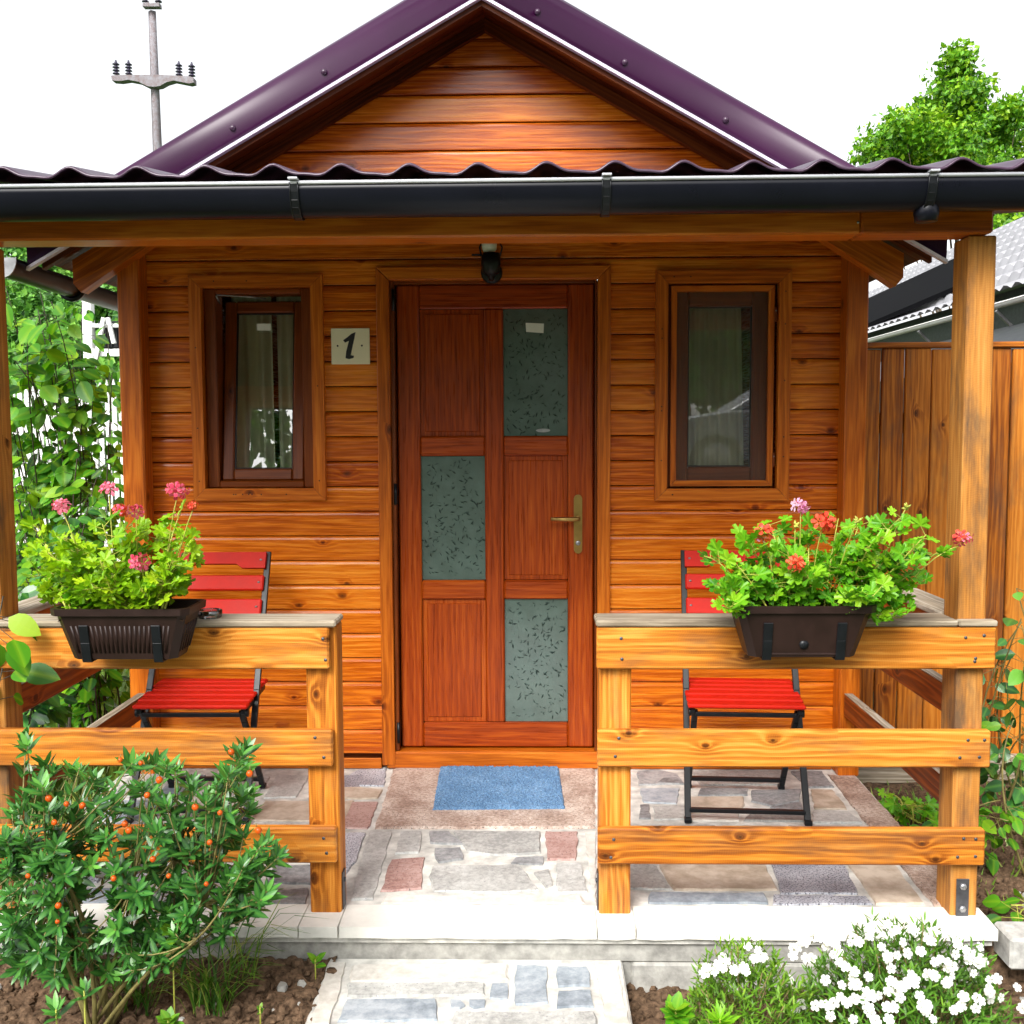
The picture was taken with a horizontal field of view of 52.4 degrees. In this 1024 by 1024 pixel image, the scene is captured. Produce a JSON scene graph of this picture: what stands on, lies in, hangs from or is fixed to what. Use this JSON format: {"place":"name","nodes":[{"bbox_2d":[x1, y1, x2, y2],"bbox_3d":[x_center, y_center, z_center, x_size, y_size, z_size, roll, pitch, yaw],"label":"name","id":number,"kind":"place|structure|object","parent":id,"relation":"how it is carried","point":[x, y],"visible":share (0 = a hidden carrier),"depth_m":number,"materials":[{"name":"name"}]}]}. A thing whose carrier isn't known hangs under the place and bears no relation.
{"place":"outdoors","nodes":[
{"label":"outdoors","id":0,"kind":"place"},
{"bbox_2d":[9,289,115,526],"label":"hill","id":1,"kind":"structure","parent":0,"point":[48,293],"depth_m":48.55,"materials":[{"name":"green plant"}]},
{"bbox_2d":[0,247,121,499],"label":"forest","id":2,"kind":"object","parent":1,"relation":"on","point":[25,301],"visible":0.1,"depth_m":48.56,"materials":[{"name":"green plant"}]},
{"bbox_2d":[0,953,336,1023],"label":"soil","id":3,"kind":"structure","parent":0,"point":[286,990],"depth_m":2.95,"materials":[{"name":"soil"}]},
{"bbox_2d":[41,990,78,1023],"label":"seedling","id":4,"kind":"object","parent":3,"relation":"on","point":[55,1004],"visible":1,"depth_m":2.54,"materials":[{"name":"green plant"}]},
{"bbox_2d":[70,977,103,1023],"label":"seedling","id":5,"kind":"object","parent":3,"relation":"on","point":[82,989],"visible":1,"depth_m":2.58,"materials":[{"name":"green plant"}]},
{"bbox_2d":[0,726,293,1023],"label":"berry bush","id":6,"kind":"object","parent":3,"relation":"on","point":[52,944],"visible":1,"depth_m":2.65,"materials":[{"name":"green plant"}]},
{"bbox_2d":[101,964,195,1016],"bbox_3d":[-1.033,1.331,2.901,0.304,0.128,0.214,-2,5,-24],"label":"grass tuft","id":7,"kind":"object","parent":3,"relation":"on","point":[137,994],"visible":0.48,"depth_m":2.89,"materials":[{"name":"green plant"}]},
{"bbox_2d":[156,1006,183,1023],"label":"seedling","id":8,"kind":"object","parent":3,"relation":"on","point":[168,1016],"visible":1,"depth_m":2.58,"materials":[{"name":"green plant"}]},
{"bbox_2d":[160,919,181,1013],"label":"seedling","id":9,"kind":"object","parent":3,"relation":"on","point":[164,928],"visible":0.36,"depth_m":2.68,"materials":[{"name":"green plant"}]},
{"bbox_2d":[199,974,214,996],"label":"seedling","id":10,"kind":"object","parent":3,"relation":"on","point":[209,980],"visible":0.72,"depth_m":2.90,"materials":[{"name":"green plant"}]},
{"bbox_2d":[139,932,284,1016],"bbox_3d":[-0.858,1.305,2.913,0.455,0.188,0.325,0,4,1],"label":"grass tuft","id":11,"kind":"object","parent":3,"relation":"on","point":[195,1000],"visible":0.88,"depth_m":2.89,"materials":[{"name":"green plant"}]},
{"bbox_2d":[256,1003,263,1023],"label":"seedling","id":12,"kind":"object","parent":3,"relation":"on","point":[260,1009],"visible":1,"depth_m":2.82,"materials":[{"name":"green plant"}]},
{"bbox_2d":[195,892,326,987],"bbox_3d":[-0.790,1.274,3.054,0.512,0.223,0.312,-1,4,-7],"label":"grass tuft","id":13,"kind":"object","parent":3,"relation":"on","point":[242,952],"visible":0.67,"depth_m":3.04,"materials":[{"name":"green plant"}]},
{"bbox_2d":[307,952,325,978],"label":"seedling","id":14,"kind":"object","parent":3,"relation":"on","point":[314,959],"visible":0.97,"depth_m":3.04,"materials":[{"name":"green plant"}]},
{"bbox_2d":[305,959,631,1023],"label":"path","id":15,"kind":"structure","parent":0,"point":[413,991],"depth_m":2.95,"materials":[{"name":"grey stone"}]},
{"bbox_2d":[0,0,1023,332],"label":"sky","id":16,"kind":"structure","parent":0,"point":[819,69],"materials":[{"name":"white"}]},
{"bbox_2d":[27,669,1023,899],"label":"grass","id":17,"kind":"structure","parent":0,"point":[106,771],"depth_m":4.62,"materials":[{"name":"green plant"}]},
{"bbox_2d":[57,534,1001,809],"bbox_3d":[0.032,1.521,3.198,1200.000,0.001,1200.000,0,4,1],"label":"ground","id":18,"kind":"structure","parent":0,"point":[873,700],"depth_m":6.89,"materials":[{"name":"green plant"}]},
{"bbox_2d":[5,283,100,724],"bbox_3d":[-2.393,0.103,5.258,0.648,2.540,1.199,-2,5,-21],"label":"vine","id":19,"kind":"object","parent":18,"relation":"on","point":[37,374],"visible":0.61,"depth_m":5.09,"materials":[{"name":"green plant"}]},
{"bbox_2d":[18,509,101,820],"bbox_3d":[-2.011,0.727,4.343,0.639,1.442,0.852,-3,5,-30],"label":"shrub","id":20,"kind":"object","parent":18,"relation":"on","point":[43,714],"visible":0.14,"depth_m":4.48,"materials":[{"name":"green plant"}]},
{"bbox_2d":[12,379,124,574],"bbox_3d":[-5.281,-0.184,10.225,7.104,2.280,0.060,0,4,1],"label":"picket fence","id":21,"kind":"object","parent":18,"relation":"on","point":[48,425],"visible":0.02,"depth_m":10.14,"materials":[{"name":"white paint"}]},
{"bbox_2d":[8,303,129,768],"bbox_3d":[-2.462,0.135,5.529,0.940,2.439,1.755,-2,5,-22],"label":"vine","id":22,"kind":"object","parent":18,"relation":"on","point":[89,696],"visible":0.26,"depth_m":5.19,"materials":[{"name":"green plant"}]},
{"bbox_2d":[81,301,118,517],"bbox_3d":[-6.550,-1.651,17.416,0.890,4.226,0.830,0,4,1],"label":"transformer frame","id":23,"kind":"object","parent":18,"relation":"on","point":[88,328],"visible":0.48,"depth_m":16.97,"materials":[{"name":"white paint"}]},
{"bbox_2d":[111,0,196,150],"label":"utility pole","id":24,"kind":"object","parent":18,"relation":"on","point":[154,81],"visible":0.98,"depth_m":29.26,"materials":[{"name":"concrete"}]},
{"bbox_2d":[0,767,997,992],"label":"porch floor","id":25,"kind":"structure","parent":18,"relation":"on","point":[424,880],"depth_m":3.39,"materials":[{"name":"grey stone"}]},
{"bbox_2d":[0,567,345,911],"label":"porch railing","id":26,"kind":"object","parent":25,"relation":"on","point":[311,644],"visible":0.62,"depth_m":3.16,"materials":[{"name":"brown wood"}]},
{"bbox_2d":[50,599,205,661],"bbox_3d":[-1.110,0.343,3.101,0.400,0.162,0.330,0,4,1],"label":"planter box","id":27,"kind":"object","parent":26,"relation":"hanging from","point":[156,635],"visible":1,"depth_m":2.96,"materials":[{"name":"brown plastic"}]},
{"bbox_2d":[19,481,205,608],"bbox_3d":[-1.182,0.108,3.009,0.594,0.397,0.321,0,4,1],"label":"geranium","id":28,"kind":"object","parent":27,"relation":"on","point":[73,578],"visible":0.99,"depth_m":2.98,"materials":[{"name":"green plant"}]},
{"bbox_2d":[198,608,221,618],"bbox_3d":[-0.923,0.310,3.180,0.074,0.024,0.074,0,4,1],"label":"ashtray","id":29,"kind":"object","parent":26,"relation":"on","point":[210,614],"visible":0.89,"depth_m":3.16,"materials":[{"name":"clear glass"}]},
{"bbox_2d":[125,552,271,823],"bbox_3d":[-1.224,0.671,4.130,0.472,0.972,0.517,0,5,1],"label":"folding chair","id":30,"kind":"object","parent":25,"relation":"on","point":[243,695],"visible":0.61,"depth_m":4.18,"materials":[{"name":"black paint"}]},
{"bbox_2d":[432,765,564,809],"bbox_3d":[-0.053,1.128,4.288,0.520,0.015,0.495,0,5,0],"label":"doormat","id":31,"kind":"object","parent":25,"relation":"on","point":[462,787],"visible":1,"depth_m":4.25,"materials":[{"name":"blue fabric"}]},
{"bbox_2d":[0,0,1023,915],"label":"wooden cabin","id":32,"kind":"object","parent":25,"relation":"on","point":[466,502],"visible":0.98,"depth_m":4.39,"materials":[{"name":"brown wood"}]},
{"bbox_2d":[0,596,60,704],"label":"climbing stem","id":33,"kind":"object","parent":32,"relation":"attached to","point":[16,655],"visible":1,"depth_m":3.07,"materials":[{"name":"green plant"}]},
{"bbox_2d":[188,274,327,500],"bbox_3d":[-1.077,-0.520,4.534,0.567,0.977,0.260,0,4,1],"label":"window","id":34,"kind":"structure","parent":32,"relation":"in","point":[232,397],"depth_m":4.48,"materials":[{"name":"brown wood"}]},
{"bbox_2d":[331,328,369,363],"bbox_3d":[-0.683,-0.702,4.402,0.164,0.152,0.009,0,4,1],"label":"house number sign","id":35,"kind":"object","parent":32,"relation":"attached to","point":[350,345],"visible":1,"depth_m":4.40,"materials":[{"name":"beige ceramic"}]},
{"bbox_2d":[472,243,502,283],"bbox_3d":[-0.101,-1.038,4.281,0.127,0.178,0.127,0,4,1],"label":"wall lamp","id":36,"kind":"object","parent":32,"relation":"attached to","point":[491,271],"visible":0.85,"depth_m":4.24,"materials":[{"name":"black metal"}]},
{"bbox_2d":[391,284,593,746],"bbox_3d":[-0.076,0.034,4.477,0.855,2.002,0.111,0,4,1],"label":"door","id":37,"kind":"structure","parent":32,"relation":"in","point":[497,639],"depth_m":4.50,"materials":[{"name":"wood"}]},
{"bbox_2d":[654,270,791,500],"bbox_3d":[0.888,-0.525,4.453,0.565,0.981,0.177,0,4,1],"label":"window","id":38,"kind":"structure","parent":32,"relation":"in","point":[698,448],"depth_m":4.42,"materials":[{"name":"brown wood"}]},
{"bbox_2d":[680,550,812,825],"bbox_3d":[0.901,0.664,4.098,0.472,0.972,0.517,0,5,5],"label":"folding chair","id":39,"kind":"object","parent":25,"relation":"on","point":[746,693],"visible":0.73,"depth_m":4.05,"materials":[{"name":"wood"}]},
{"bbox_2d":[594,583,997,913],"bbox_3d":[0.859,0.735,3.752,1.187,0.924,1.265,0,4,1],"label":"porch railing","id":40,"kind":"object","parent":25,"relation":"on","point":[910,650],"visible":0.86,"depth_m":3.13,"materials":[{"name":"brown wood"}]},
{"bbox_2d":[732,596,876,659],"bbox_3d":[0.824,0.331,3.062,0.400,0.162,0.330,0,4,1],"label":"planter box","id":41,"kind":"object","parent":40,"relation":"hanging from","point":[768,632],"visible":0.94,"depth_m":2.92,"materials":[{"name":"brown plastic"}]},
{"bbox_2d":[697,498,973,625],"bbox_3d":[0.921,0.140,2.968,0.774,0.361,0.358,0,4,1],"label":"geranium","id":42,"kind":"object","parent":41,"relation":"in","point":[785,583],"visible":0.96,"depth_m":2.94,"materials":[{"name":"green plant"}]},
{"bbox_2d":[846,37,1023,316],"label":"tree","id":43,"kind":"object","parent":18,"relation":"on","point":[956,118],"visible":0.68,"depth_m":19.51,"materials":[{"name":"green plant"}]},
{"bbox_2d":[626,781,1023,1023],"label":"soil","id":44,"kind":"structure","parent":0,"point":[645,1007],"depth_m":3.34,"materials":[{"name":"soil"}]},
{"bbox_2d":[660,991,694,1023],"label":"seedling","id":45,"kind":"object","parent":44,"relation":"on","point":[677,1009],"visible":1,"depth_m":2.44,"materials":[{"name":"green plant"}]},
{"bbox_2d":[705,998,741,1023],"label":"seedling","id":46,"kind":"object","parent":44,"relation":"on","point":[718,1017],"visible":1,"depth_m":2.38,"materials":[{"name":"green plant"}]},
{"bbox_2d":[683,926,819,1023],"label":"phlox","id":47,"kind":"object","parent":44,"relation":"on","point":[743,970],"visible":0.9,"depth_m":2.63,"materials":[{"name":"green plant"}]},
{"bbox_2d":[786,906,1023,1023],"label":"white phlox","id":48,"kind":"object","parent":44,"relation":"on","point":[855,989],"visible":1,"depth_m":2.63,"materials":[{"name":"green plant"}]},
{"bbox_2d":[873,787,938,826],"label":"weed","id":49,"kind":"object","parent":44,"relation":"on","point":[894,807],"visible":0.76,"depth_m":4.07,"materials":[{"name":"green plant"}]},
{"bbox_2d":[856,341,1023,783],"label":"board fence","id":50,"kind":"object","parent":44,"relation":"on","point":[920,421],"visible":0.26,"depth_m":4.54,"materials":[{"name":"brown wood"}]},
{"bbox_2d":[909,720,1023,874],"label":"bean plant","id":51,"kind":"object","parent":44,"relation":"on","point":[989,826],"visible":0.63,"depth_m":3.62,"materials":[{"name":"green plant"}]},
{"bbox_2d":[979,588,1023,848],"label":"bean plant","id":52,"kind":"object","parent":44,"relation":"on","point":[1013,793],"visible":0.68,"depth_m":3.85,"materials":[{"name":"leaf"},{"name":"green brown twig"}]},
{"bbox_2d":[982,888,1023,924],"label":"weed","id":53,"kind":"object","parent":44,"relation":"on","point":[994,903],"visible":0.69,"depth_m":3.28,"materials":[{"name":"green plant"}]},
{"bbox_2d":[993,921,1023,969],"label":"kerb","id":54,"kind":"structure","parent":44,"relation":"on","point":[1008,946],"depth_m":3.08,"materials":[{"name":"concrete"}]},
{"bbox_2d":[868,217,1023,637],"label":"neighbouring house","id":55,"kind":"structure","parent":0,"point":[921,288],"depth_m":10.57,"materials":[{"name":"white tile"}]},
{"bbox_2d":[880,323,1023,382],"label":"wall","id":56,"kind":"structure","parent":55,"relation":"attached to","point":[1011,333],"depth_m":6.84,"materials":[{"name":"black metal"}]}
]}

